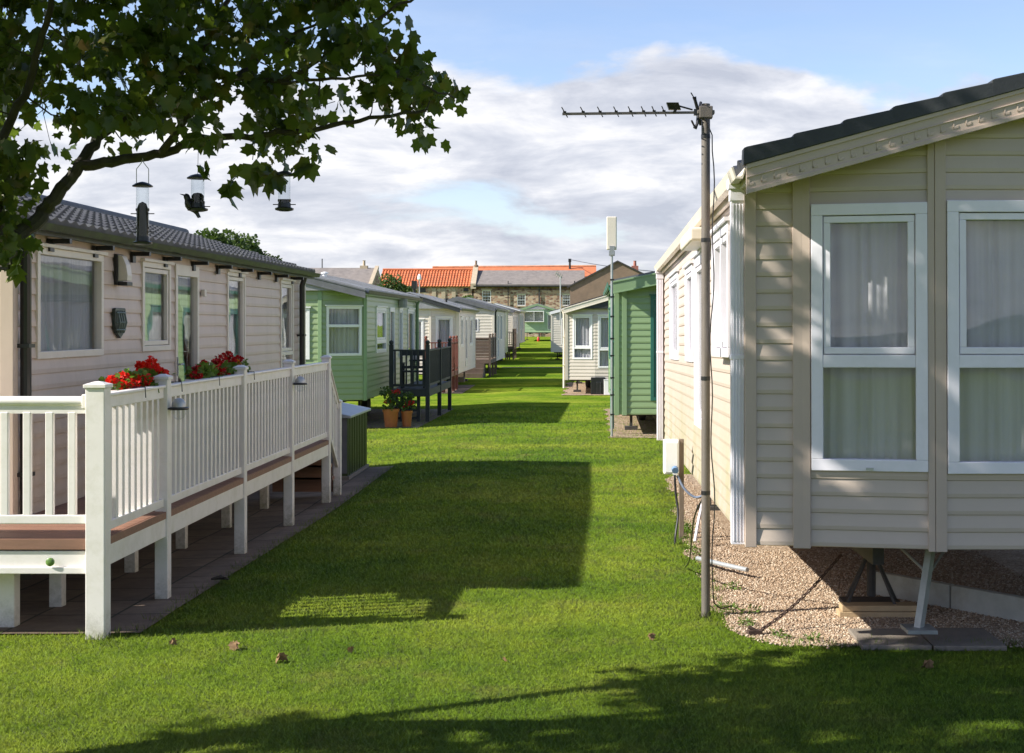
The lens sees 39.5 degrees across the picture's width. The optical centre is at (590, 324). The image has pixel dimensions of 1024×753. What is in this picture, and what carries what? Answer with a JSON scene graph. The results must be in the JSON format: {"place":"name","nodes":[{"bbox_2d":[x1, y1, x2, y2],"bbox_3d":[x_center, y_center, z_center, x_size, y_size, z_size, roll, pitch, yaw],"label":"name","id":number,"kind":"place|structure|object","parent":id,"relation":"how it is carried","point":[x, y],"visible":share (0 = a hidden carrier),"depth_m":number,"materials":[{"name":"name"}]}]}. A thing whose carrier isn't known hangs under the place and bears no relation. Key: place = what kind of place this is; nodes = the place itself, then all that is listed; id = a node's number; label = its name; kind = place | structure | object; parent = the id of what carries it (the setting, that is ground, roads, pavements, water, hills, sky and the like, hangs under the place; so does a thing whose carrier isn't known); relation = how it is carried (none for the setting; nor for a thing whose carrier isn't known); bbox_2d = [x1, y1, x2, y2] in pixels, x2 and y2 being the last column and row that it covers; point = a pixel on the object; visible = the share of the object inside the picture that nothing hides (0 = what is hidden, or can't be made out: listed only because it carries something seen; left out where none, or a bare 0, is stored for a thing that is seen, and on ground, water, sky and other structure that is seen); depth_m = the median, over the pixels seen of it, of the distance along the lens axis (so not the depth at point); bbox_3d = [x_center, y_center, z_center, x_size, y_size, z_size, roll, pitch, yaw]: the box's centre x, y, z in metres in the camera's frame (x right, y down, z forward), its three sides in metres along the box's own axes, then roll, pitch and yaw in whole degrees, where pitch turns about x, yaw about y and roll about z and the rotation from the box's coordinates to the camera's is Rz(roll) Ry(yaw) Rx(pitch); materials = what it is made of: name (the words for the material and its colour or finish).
{"place":"outdoors","nodes":[
{"label":"outdoors","id":0,"kind":"place"},
{"bbox_2d":[0,466,392,633],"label":"paving","id":1,"kind":"structure","parent":0,"point":[203,555],"depth_m":12.98,"materials":[{"name":"concrete"}]},
{"bbox_2d":[0,193,320,579],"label":"static caravan","id":2,"kind":"object","parent":1,"relation":"on","point":[184,297],"visible":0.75,"depth_m":13.52,"materials":[{"name":"beige plastic"}]},
{"bbox_2d":[34,243,107,358],"bbox_3d":[-4.502,-0.189,12.195,0.181,0.938,1.610,0,0,0],"label":"window","id":3,"kind":"structure","parent":2,"relation":"in","point":[63,281],"depth_m":12.35,"materials":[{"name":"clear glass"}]},
{"bbox_2d":[112,308,127,337],"bbox_3d":[-4.417,-0.013,13.370,0.066,0.284,0.300,0,0,0],"label":"wall plaque","id":4,"kind":"object","parent":2,"relation":"attached to","point":[119,321],"depth_m":13.31,"materials":[{"name":"metal"}]},
{"bbox_2d":[140,258,174,351],"bbox_3d":[-4.500,-0.194,14.575,0.175,0.928,1.010,0,0,0],"label":"window","id":5,"kind":"structure","parent":2,"relation":"in","point":[152,269],"depth_m":14.73,"materials":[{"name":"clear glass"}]},
{"bbox_2d":[174,264,198,381],"bbox_3d":[-4.478,0.425,15.680,0.165,2.150,0.900,0,0,0],"label":"door","id":6,"kind":"structure","parent":2,"relation":"in","point":[182,272],"depth_m":15.97,"materials":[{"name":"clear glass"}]},
{"bbox_2d":[226,269,248,364],"bbox_3d":[-4.504,0.136,17.850,0.184,1.628,0.960,0,0,0],"label":"window","id":7,"kind":"structure","parent":2,"relation":"in","point":[232,276],"depth_m":18.20,"materials":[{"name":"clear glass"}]},
{"bbox_2d":[279,278,295,367],"bbox_3d":[-4.500,0.116,20.825,0.176,1.568,0.910,0,0,0],"label":"window","id":8,"kind":"structure","parent":2,"relation":"in","point":[286,290],"depth_m":21.15,"materials":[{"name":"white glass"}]},
{"bbox_2d":[0,355,342,639],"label":"decking","id":9,"kind":"object","parent":1,"relation":"on","point":[157,473],"visible":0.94,"depth_m":11.44,"materials":[{"name":"white plastic"}]},
{"bbox_2d":[98,355,182,397],"bbox_3d":[-3.597,0.466,11.356,0.391,0.428,1.332,0,0,0],"label":"flower trough","id":10,"kind":"object","parent":9,"relation":"attached to","point":[145,372],"visible":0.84,"depth_m":11.23,"materials":[{"name":"white plastic"}]},
{"bbox_2d":[168,398,188,417],"bbox_3d":[-3.332,0.682,11.500,0.160,0.175,0.160,0,0,0],"label":"solar lamp","id":11,"kind":"object","parent":9,"relation":"attached to","point":[178,403],"visible":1,"depth_m":11.46,"materials":[{"name":"white plastic"}]},
{"bbox_2d":[184,350,254,385],"bbox_3d":[-3.589,0.467,13.725,0.375,0.426,1.718,0,0,0],"label":"flower trough","id":12,"kind":"object","parent":9,"relation":"attached to","point":[216,367],"visible":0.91,"depth_m":13.56,"materials":[{"name":"white plastic"}]},
{"bbox_2d":[293,376,306,391],"bbox_3d":[-3.332,0.682,16.300,0.160,0.175,0.160,0,0,0],"label":"solar lamp","id":13,"kind":"object","parent":9,"relation":"attached to","point":[299,380],"visible":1,"depth_m":16.25,"materials":[{"name":"white plastic"}]},
{"bbox_2d":[331,402,370,479],"bbox_3d":[-4.060,1.762,22.315,0.920,1.160,1.970,0,0,0],"label":"storage box","id":14,"kind":"object","parent":1,"relation":"on","point":[354,440],"visible":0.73,"depth_m":21.98,"materials":[{"name":"plastic"}]},
{"bbox_2d":[331,419,346,473],"bbox_3d":[-4.065,1.831,21.392,0.790,0.822,0.013,0,0,0],"label":"end door","id":15,"kind":"structure","parent":14,"relation":"in","point":[344,421],"depth_m":21.39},
{"bbox_2d":[367,409,452,427],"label":"paving","id":16,"kind":"structure","parent":0,"point":[376,413],"depth_m":36.73,"materials":[{"name":"concrete"}]},
{"bbox_2d":[306,272,422,415],"bbox_3d":[-7.030,0.582,37.465,4.020,3.828,10.369,0,0,0],"label":"static caravan","id":17,"kind":"object","parent":16,"relation":"on","point":[354,328],"visible":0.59,"depth_m":32.93,"materials":[{"name":"green plastic"}]},
{"bbox_2d":[306,307,310,359],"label":"window","id":18,"kind":"structure","parent":17,"relation":"in","point":[307,308],"depth_m":32.42,"materials":[{"name":"white plastic"}]},
{"bbox_2d":[325,305,363,355],"bbox_3d":[-5.700,0.136,32.752,0.920,1.168,0.183,0,0,-31],"label":"window","id":19,"kind":"structure","parent":17,"relation":"in","point":[343,322],"depth_m":32.81,"materials":[{"name":"glass"}]},
{"bbox_2d":[376,306,387,352],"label":"window","id":20,"kind":"structure","parent":17,"relation":"in","point":[381,310],"depth_m":35.86,"materials":[{"name":"white plastic"}]},
{"bbox_2d":[389,307,394,348],"bbox_3d":[-5.230,0.575,37.325,0.079,2.050,0.850,0,0,0],"label":"door","id":21,"kind":"structure","parent":17,"relation":"in","point":[392,309],"depth_m":37.68,"materials":[{"name":"white plastic"}]},
{"bbox_2d":[399,308,402,357],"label":"window","id":22,"kind":"structure","parent":17,"relation":"in","point":[400,309],"depth_m":39.28,"materials":[{"name":"white plastic"}]},
{"bbox_2d":[407,308,415,348],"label":"window","id":23,"kind":"structure","parent":17,"relation":"in","point":[411,311],"depth_m":41.47,"materials":[{"name":"white plastic"}]},
{"bbox_2d":[379,386,403,426],"bbox_3d":[-4.678,1.916,33.248,0.564,0.966,0.623,0,0,0],"label":"plant pot","id":24,"kind":"object","parent":16,"relation":"on","point":[390,413],"visible":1,"depth_m":33.17,"materials":[{"name":"red plant"}]},
{"bbox_2d":[397,391,416,426],"bbox_3d":[-4.338,1.990,33.511,0.496,0.820,0.466,0,0,-21],"label":"plant pot","id":25,"kind":"object","parent":16,"relation":"on","point":[406,415],"visible":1,"depth_m":33.40,"materials":[{"name":"red plant"}]},
{"bbox_2d":[389,338,451,421],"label":"timber deck","id":26,"kind":"structure","parent":16,"relation":"on","point":[438,365],"depth_m":35.46,"materials":[{"name":"wood"}]},
{"bbox_2d":[401,351,424,387],"bbox_3d":[-4.530,1.145,36.390,0.630,0.950,0.500,0,0,0],"label":"garden chair","id":27,"kind":"object","parent":26,"relation":"on","point":[409,367],"visible":0.46,"depth_m":36.15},
{"bbox_2d":[411,281,416,292],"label":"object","id":28,"kind":"object","parent":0,"point":[414,285],"visible":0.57,"depth_m":107.80,"materials":[{"name":"black plastic"}]},
{"bbox_2d":[442,385,473,392],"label":"paving","id":29,"kind":"structure","parent":0,"point":[462,388],"depth_m":54.53,"materials":[{"name":"concrete"}]},
{"bbox_2d":[424,335,457,392],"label":"timber deck","id":30,"kind":"structure","parent":29,"relation":"on","point":[454,341],"depth_m":53.35,"materials":[{"name":"wood"}]},
{"bbox_2d":[0,337,1023,752],"bbox_3d":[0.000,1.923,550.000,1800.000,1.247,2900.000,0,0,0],"label":"lawn","id":31,"kind":"structure","parent":0,"point":[502,389],"depth_m":10.08,"materials":[{"name":"plant"}]},
{"bbox_2d":[228,640,239,650],"bbox_3d":[-2.412,2.175,9.583,0.094,0.094,0.061,0,0,40],"label":"dead leaf","id":32,"kind":"object","parent":31,"relation":"on","point":[234,645],"visible":0.95,"depth_m":9.58,"materials":[{"name":"plant"}]},
{"bbox_2d":[0,0,470,287],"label":"sycamore tree","id":33,"kind":"object","parent":31,"relation":"on","point":[149,36],"visible":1,"depth_m":7.49,"materials":[{"name":"green plant"}]},
{"bbox_2d":[131,158,153,244],"bbox_3d":[-2.459,-0.675,7.800,0.109,0.479,0.109,0,0,45],"label":"bird feeder","id":34,"kind":"object","parent":33,"relation":"hanging from","point":[142,226],"visible":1,"depth_m":7.78,"materials":[{"name":"metal"}]},
{"bbox_2d":[187,174,209,211],"bbox_3d":[-2.156,-0.820,7.800,0.115,0.402,0.115,0,0,45],"label":"bird feeder","id":35,"kind":"object","parent":33,"relation":"hanging from","point":[198,203],"visible":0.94,"depth_m":7.77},
{"bbox_2d":[181,194,200,217],"bbox_3d":[-2.195,-0.652,7.801,0.100,0.134,0.065,0,0,-41],"label":"starling","id":36,"kind":"object","parent":35,"relation":"attached to","point":[188,200],"visible":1,"depth_m":7.78,"materials":[{"name":"black plastic"}]},
{"bbox_2d":[273,155,295,211],"bbox_3d":[-1.681,-0.830,7.800,0.106,0.417,0.106,0,0,-45],"label":"bird feeder","id":37,"kind":"object","parent":33,"relation":"hanging from","point":[284,205],"visible":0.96,"depth_m":7.77,"materials":[{"name":"plastic"}]},
{"bbox_2d":[194,227,282,260],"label":"broadleaf tree","id":38,"kind":"object","parent":31,"relation":"on","point":[243,242],"visible":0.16,"depth_m":59.31,"materials":[{"name":"green plant"}]},
{"bbox_2d":[311,259,382,285],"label":"slate house","id":39,"kind":"structure","parent":31,"relation":"on","point":[364,274],"depth_m":132.93,"materials":[{"name":"stone"}]},
{"bbox_2d":[377,273,401,289],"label":"shrub","id":40,"kind":"object","parent":31,"relation":"on","point":[389,284],"visible":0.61,"depth_m":119.63,"materials":[{"name":"green plant"}]},
{"bbox_2d":[393,283,416,292],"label":"shrub","id":41,"kind":"object","parent":31,"relation":"on","point":[400,287],"visible":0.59,"depth_m":119.43,"materials":[{"name":"green plant"}]},
{"bbox_2d":[381,261,477,298],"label":"stone building","id":42,"kind":"structure","parent":31,"relation":"on","point":[443,283],"depth_m":176.56,"materials":[{"name":"tile"}]},
{"bbox_2d":[407,292,479,380],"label":"static caravan","id":43,"kind":"object","parent":31,"relation":"on","point":[444,319],"visible":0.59,"depth_m":54.95,"materials":[{"name":"white plastic"}]},
{"bbox_2d":[419,319,423,348],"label":"window","id":44,"kind":"structure","parent":43,"relation":"in","point":[421,321],"depth_m":54.68,"materials":[{"name":"white plastic"}]},
{"bbox_2d":[435,316,453,346],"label":"window","id":45,"kind":"structure","parent":43,"relation":"in","point":[444,324],"depth_m":54.90,"materials":[{"name":"white plastic"}]},
{"bbox_2d":[461,316,463,346],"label":"window","id":46,"kind":"structure","parent":43,"relation":"in","point":[462,317],"depth_m":56.87,"materials":[{"name":"white plastic"}]},
{"bbox_2d":[465,317,466,365],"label":"door","id":47,"kind":"structure","parent":43,"relation":"in","point":[465,317],"depth_m":58.12,"materials":[{"name":"white plastic"}]},
{"bbox_2d":[469,317,473,345],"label":"window","id":48,"kind":"structure","parent":43,"relation":"in","point":[471,318],"depth_m":61.17,"materials":[{"name":"white plastic"}]},
{"bbox_2d":[458,333,495,377],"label":"timber deck","id":49,"kind":"structure","parent":31,"relation":"on","point":[484,345],"depth_m":66.49,"materials":[{"name":"wood"}]},
{"bbox_2d":[448,297,507,372],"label":"static caravan","id":50,"kind":"object","parent":31,"relation":"on","point":[490,319],"visible":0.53,"depth_m":70.50,"materials":[{"name":"white plastic"}]},
{"bbox_2d":[467,297,509,363],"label":"static caravan","id":51,"kind":"object","parent":31,"relation":"on","point":[506,331],"visible":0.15,"depth_m":91.51,"materials":[{"name":"white plastic"}]},
{"bbox_2d":[491,303,520,356],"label":"static caravan","id":52,"kind":"object","parent":31,"relation":"on","point":[513,318],"visible":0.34,"depth_m":98.24,"materials":[{"name":"white plastic"}]},
{"bbox_2d":[494,303,525,351],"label":"static caravan","id":53,"kind":"object","parent":31,"relation":"on","point":[522,326],"visible":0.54,"depth_m":113.72,"materials":[{"name":"white plastic"}]},
{"bbox_2d":[505,328,515,359],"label":"timber deck","id":54,"kind":"structure","parent":31,"relation":"on","point":[513,340],"depth_m":93.48,"materials":[{"name":"wood"}]},
{"bbox_2d":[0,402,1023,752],"bbox_3d":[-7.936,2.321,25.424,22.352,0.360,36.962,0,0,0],"label":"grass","id":55,"kind":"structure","parent":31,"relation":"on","point":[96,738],"depth_m":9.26,"materials":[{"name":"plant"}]},
{"bbox_2d":[211,575,228,579],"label":"twig","id":56,"kind":"object","parent":55,"relation":"on","point":[219,577],"visible":1,"depth_m":12.17,"materials":[{"name":"plant"}]},
{"bbox_2d":[276,652,287,661],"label":"dead leaf","id":57,"kind":"object","parent":55,"relation":"on","point":[282,656],"visible":0.98,"depth_m":9.22,"materials":[{"name":"plant"}]},
{"bbox_2d":[433,265,595,276],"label":"long building","id":58,"kind":"structure","parent":31,"relation":"on","point":[589,269],"depth_m":193.63,"materials":[{"name":"tile"}]},
{"bbox_2d":[473,270,584,336],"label":"stone building","id":59,"kind":"structure","parent":31,"relation":"on","point":[518,289],"depth_m":175.50,"materials":[{"name":"stone"}]},
{"bbox_2d":[521,303,555,340],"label":"static caravan","id":60,"kind":"object","parent":31,"relation":"on","point":[537,318],"visible":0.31,"depth_m":142.99,"materials":[{"name":"green plastic"}]},
{"bbox_2d":[525,311,543,321],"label":"window","id":61,"kind":"structure","parent":60,"relation":"in","point":[530,316],"depth_m":143.11,"materials":[{"name":"white plastic"}]},
{"bbox_2d":[549,307,563,359],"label":"static caravan","id":62,"kind":"object","parent":31,"relation":"on","point":[556,338],"visible":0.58,"depth_m":91.99,"materials":[{"name":"white plastic"}]},
{"bbox_2d":[562,382,603,394],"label":"gravel","id":63,"kind":"structure","parent":31,"relation":"on","point":[583,388],"depth_m":53.47,"materials":[{"name":"gravel"}]},
{"bbox_2d":[561,295,607,391],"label":"static caravan","id":64,"kind":"object","parent":63,"relation":"on","point":[585,340],"visible":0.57,"depth_m":49.93,"materials":[{"name":"white plastic"}]},
{"bbox_2d":[555,272,561,325],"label":"roof aerial","id":65,"kind":"object","parent":64,"relation":"attached to","point":[560,295],"visible":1,"depth_m":49.98,"materials":[{"name":"metal"}]},
{"bbox_2d":[572,314,592,358],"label":"window","id":66,"kind":"structure","parent":64,"relation":"in","point":[582,323],"depth_m":49.98,"materials":[{"name":"white plastic"}]},
{"bbox_2d":[597,314,607,367],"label":"window","id":67,"kind":"structure","parent":64,"relation":"in","point":[602,318],"depth_m":49.93,"materials":[{"name":"white plastic"}]},
{"bbox_2d":[591,377,604,393],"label":"gas locker","id":68,"kind":"object","parent":63,"relation":"on","point":[597,385],"visible":0.99,"depth_m":49.75,"materials":[{"name":"black plastic"}]},
{"bbox_2d":[604,379,609,394],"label":"meter box","id":69,"kind":"object","parent":63,"relation":"on","point":[606,392],"visible":0.56,"depth_m":49.45,"materials":[{"name":"white plastic"}]},
{"bbox_2d":[567,260,641,304],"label":"rendered house","id":70,"kind":"structure","parent":31,"relation":"on","point":[592,285],"depth_m":120.00,"materials":[{"name":"paint"}]},
{"bbox_2d":[606,217,616,436],"bbox_3d":[0.425,0.071,28.983,0.210,4.543,0.115,0,0,0],"label":"aerial mast","id":71,"kind":"object","parent":31,"relation":"on","point":[611,234],"visible":0.95,"depth_m":28.97,"materials":[{"name":"metal"}]},
{"bbox_2d":[605,409,656,437],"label":"gravel","id":72,"kind":"structure","parent":31,"relation":"on","point":[625,420],"depth_m":32.02,"materials":[{"name":"gravel"}]},
{"bbox_2d":[603,271,656,429],"bbox_3d":[2.274,0.534,34.401,3.872,3.692,10.499,0,0,0],"label":"static caravan","id":73,"kind":"object","parent":72,"relation":"on","point":[635,345],"visible":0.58,"depth_m":29.49,"materials":[{"name":"green paint"}]},
{"bbox_2d":[649,294,656,400],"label":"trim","id":74,"kind":"structure","parent":73,"relation":"in","point":[653,296],"depth_m":29.47,"materials":[{"name":"green paint"}]},
{"bbox_2d":[663,439,683,538],"bbox_3d":[0.868,1.750,14.850,0.215,1.100,0.260,0,0,0],"label":"utility box","id":75,"kind":"object","parent":31,"relation":"on","point":[673,456],"visible":0.91,"depth_m":14.81,"materials":[{"name":"white plastic"}]},
{"bbox_2d":[674,475,678,543],"bbox_3d":[0.882,1.904,14.621,0.057,0.690,0.260,0,0,2],"label":"cable","id":76,"kind":"object","parent":75,"relation":"attached to","point":[677,507],"visible":1,"depth_m":14.66,"materials":[{"name":"black plastic"}]},
{"bbox_2d":[676,475,700,498],"bbox_3d":[1.116,1.678,14.669,0.475,0.230,0.146,0,0,8],"label":"hose","id":77,"kind":"object","parent":75,"relation":"attached to","point":[684,488],"visible":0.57,"depth_m":14.69,"materials":[{"name":"plastic"}]},
{"bbox_2d":[697,103,731,617],"bbox_3d":[0.965,0.295,10.756,0.378,3.910,0.129,0,0,-29],"label":"aerial pole","id":78,"kind":"object","parent":31,"relation":"on","point":[706,112],"visible":0.98,"depth_m":10.67,"materials":[{"name":"grey metal"}]},
{"bbox_2d":[561,92,701,128],"bbox_3d":[0.352,-1.599,10.606,1.182,0.271,0.152,0,0,-10],"label":"television aerial","id":79,"kind":"object","parent":78,"relation":"attached to","point":[675,106],"visible":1,"depth_m":10.62,"materials":[{"name":"grey metal"}]},
{"bbox_2d":[685,501,700,567],"bbox_3d":[0.830,1.736,11.784,0.074,0.942,2.236,0,0,0],"label":"cable","id":80,"kind":"object","parent":78,"relation":"attached to","point":[699,504],"visible":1,"depth_m":11.27,"materials":[{"name":"black plastic"}]},
{"bbox_2d":[666,474,1023,643],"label":"gravel","id":81,"kind":"structure","parent":31,"relation":"on","point":[1013,560],"depth_m":13.03,"materials":[{"name":"gravel"}]},
{"bbox_2d":[684,543,700,554],"bbox_3d":[0.991,2.171,13.710,0.210,0.114,0.238,0,0,0],"label":"weed","id":82,"kind":"object","parent":81,"relation":"on","point":[693,547],"visible":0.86,"depth_m":13.68,"materials":[{"name":"green plant"}]},
{"bbox_2d":[693,506,700,542],"bbox_3d":[1.092,1.962,14.355,0.050,0.438,0.348,0,0,22],"label":"pipe","id":83,"kind":"object","parent":81,"relation":"on","point":[697,528],"visible":0.66,"depth_m":14.31,"materials":[{"name":"white plastic"}]},
{"bbox_2d":[695,556,748,571],"bbox_3d":[1.158,2.150,12.768,0.077,0.080,0.932,0,0,-24],"label":"pipe","id":84,"kind":"object","parent":81,"relation":"on","point":[731,566],"visible":0.7,"depth_m":12.59,"materials":[{"name":"white plastic"}]},
{"bbox_2d":[714,601,742,612],"bbox_3d":[1.040,2.179,10.905,0.192,0.119,0.272,0,0,-40],"label":"weed","id":85,"kind":"object","parent":81,"relation":"on","point":[733,605],"visible":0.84,"depth_m":10.88,"materials":[{"name":"green plant"}]},
{"bbox_2d":[721,581,742,589],"bbox_3d":[1.180,2.182,11.827,0.144,0.114,0.211,0,0,-42],"label":"weed","id":86,"kind":"object","parent":81,"relation":"on","point":[734,588],"visible":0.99,"depth_m":11.82,"materials":[{"name":"green plant"}]},
{"bbox_2d":[737,615,755,625],"bbox_3d":[1.135,2.172,10.370,0.159,0.120,0.189,0,0,30],"label":"weed","id":87,"kind":"object","parent":81,"relation":"on","point":[749,622],"visible":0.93,"depth_m":10.36,"materials":[{"name":"green plant"}]},
{"bbox_2d":[741,604,761,615],"bbox_3d":[1.208,2.165,10.731,0.184,0.116,0.228,0,0,0],"label":"weed","id":88,"kind":"object","parent":81,"relation":"on","point":[750,605],"visible":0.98,"depth_m":10.75,"materials":[{"name":"green plant"}]},
{"bbox_2d":[769,627,792,638],"bbox_3d":[1.327,2.166,9.931,0.171,0.120,0.193,0,0,0],"label":"weed","id":89,"kind":"object","parent":81,"relation":"on","point":[778,633],"visible":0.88,"depth_m":9.91,"materials":[{"name":"green plant"}]},
{"bbox_2d":[800,631,820,642],"bbox_3d":[1.516,2.163,9.822,0.166,0.110,0.195,0,0,0],"label":"weed","id":90,"kind":"object","parent":81,"relation":"on","point":[819,633],"visible":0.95,"depth_m":9.82,"materials":[{"name":"green plant"}]},
{"bbox_2d":[654,73,1023,633],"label":"static caravan","id":91,"kind":"object","parent":81,"relation":"on","point":[867,342],"visible":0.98,"depth_m":9.57,"materials":[{"name":"white plastic"}]},
{"bbox_2d":[667,269,679,359],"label":"window","id":92,"kind":"structure","parent":91,"relation":"in","point":[673,276],"depth_m":18.48,"materials":[{"name":"white plastic"}]},
{"bbox_2d":[682,260,693,361],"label":"window","id":93,"kind":"structure","parent":91,"relation":"in","point":[689,270],"depth_m":15.60,"materials":[{"name":"white plastic"}]},
{"bbox_2d":[691,248,700,428],"bbox_3d":[1.071,0.146,13.749,0.098,1.743,1.560,0,0,0],"label":"window","id":94,"kind":"structure","parent":91,"relation":"in","point":[696,256],"depth_m":14.33,"materials":[{"name":"white plastic"}]},
{"bbox_2d":[710,217,729,357],"bbox_3d":[1.036,-0.256,10.874,0.168,1.031,1.410,0,0,0],"label":"window","id":95,"kind":"structure","parent":91,"relation":"in","point":[721,231],"depth_m":10.82,"materials":[{"name":"white plastic"}]},
{"bbox_2d":[747,554,841,635],"bbox_3d":[1.489,1.948,10.237,0.905,0.504,0.084,0,0,-32],"label":"tie down chain","id":96,"kind":"object","parent":91,"relation":"attached to","point":[753,631],"visible":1,"depth_m":10.21,"materials":[{"name":"metal"}]},
{"bbox_2d":[811,202,927,471],"bbox_3d":[1.879,0.084,9.586,0.805,1.798,0.197,0,0,11],"label":"window","id":97,"kind":"structure","parent":91,"relation":"in","point":[869,273],"depth_m":9.60,"materials":[{"name":"glass"}]},
{"bbox_2d":[946,200,1023,473],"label":"window","id":98,"kind":"structure","parent":91,"relation":"in","point":[985,238],"depth_m":9.55,"materials":[{"name":"glass"}]},
{"bbox_2d":[836,608,915,617],"bbox_3d":[2.155,2.169,10.700,0.590,0.042,0.160,0,0,0],"label":"timber block","id":99,"kind":"object","parent":81,"relation":"on","point":[875,614],"depth_m":10.62,"materials":[{"name":"wood"}]},
{"bbox_2d":[839,602,916,610],"bbox_3d":[2.165,2.124,10.705,0.570,0.042,0.150,0,0,0],"label":"timber block","id":100,"kind":"object","parent":99,"relation":"on","point":[878,606],"depth_m":10.63,"materials":[{"name":"wood"}]},
{"bbox_2d":[838,558,899,603],"bbox_3d":[2.150,1.865,10.900,0.452,0.570,0.452,0,0,0],"label":"axle stand","id":101,"kind":"object","parent":100,"relation":"on","point":[871,583],"visible":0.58,"depth_m":10.87,"materials":[{"name":"metal"}]},
{"bbox_2d":[876,570,1023,621],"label":"concrete kerb","id":102,"kind":"structure","parent":81,"relation":"on","point":[980,601],"depth_m":10.90,"materials":[{"name":"concrete"}]},
{"bbox_2d":[848,628,931,649],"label":"paving slab","id":103,"kind":"structure","parent":31,"relation":"on","point":[882,634],"depth_m":9.76,"materials":[{"name":"concrete"}]},
{"bbox_2d":[922,659,933,668],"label":"dead leaf","id":104,"kind":"object","parent":31,"relation":"on","point":[928,663],"visible":1,"depth_m":9.06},
{"bbox_2d":[920,628,1006,650],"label":"paving slab","id":105,"kind":"structure","parent":31,"relation":"on","point":[956,635],"depth_m":9.73,"materials":[{"name":"concrete"}]},
{"bbox_2d":[2,0,1023,276],"label":"sky","id":106,"kind":"structure","parent":0,"point":[520,181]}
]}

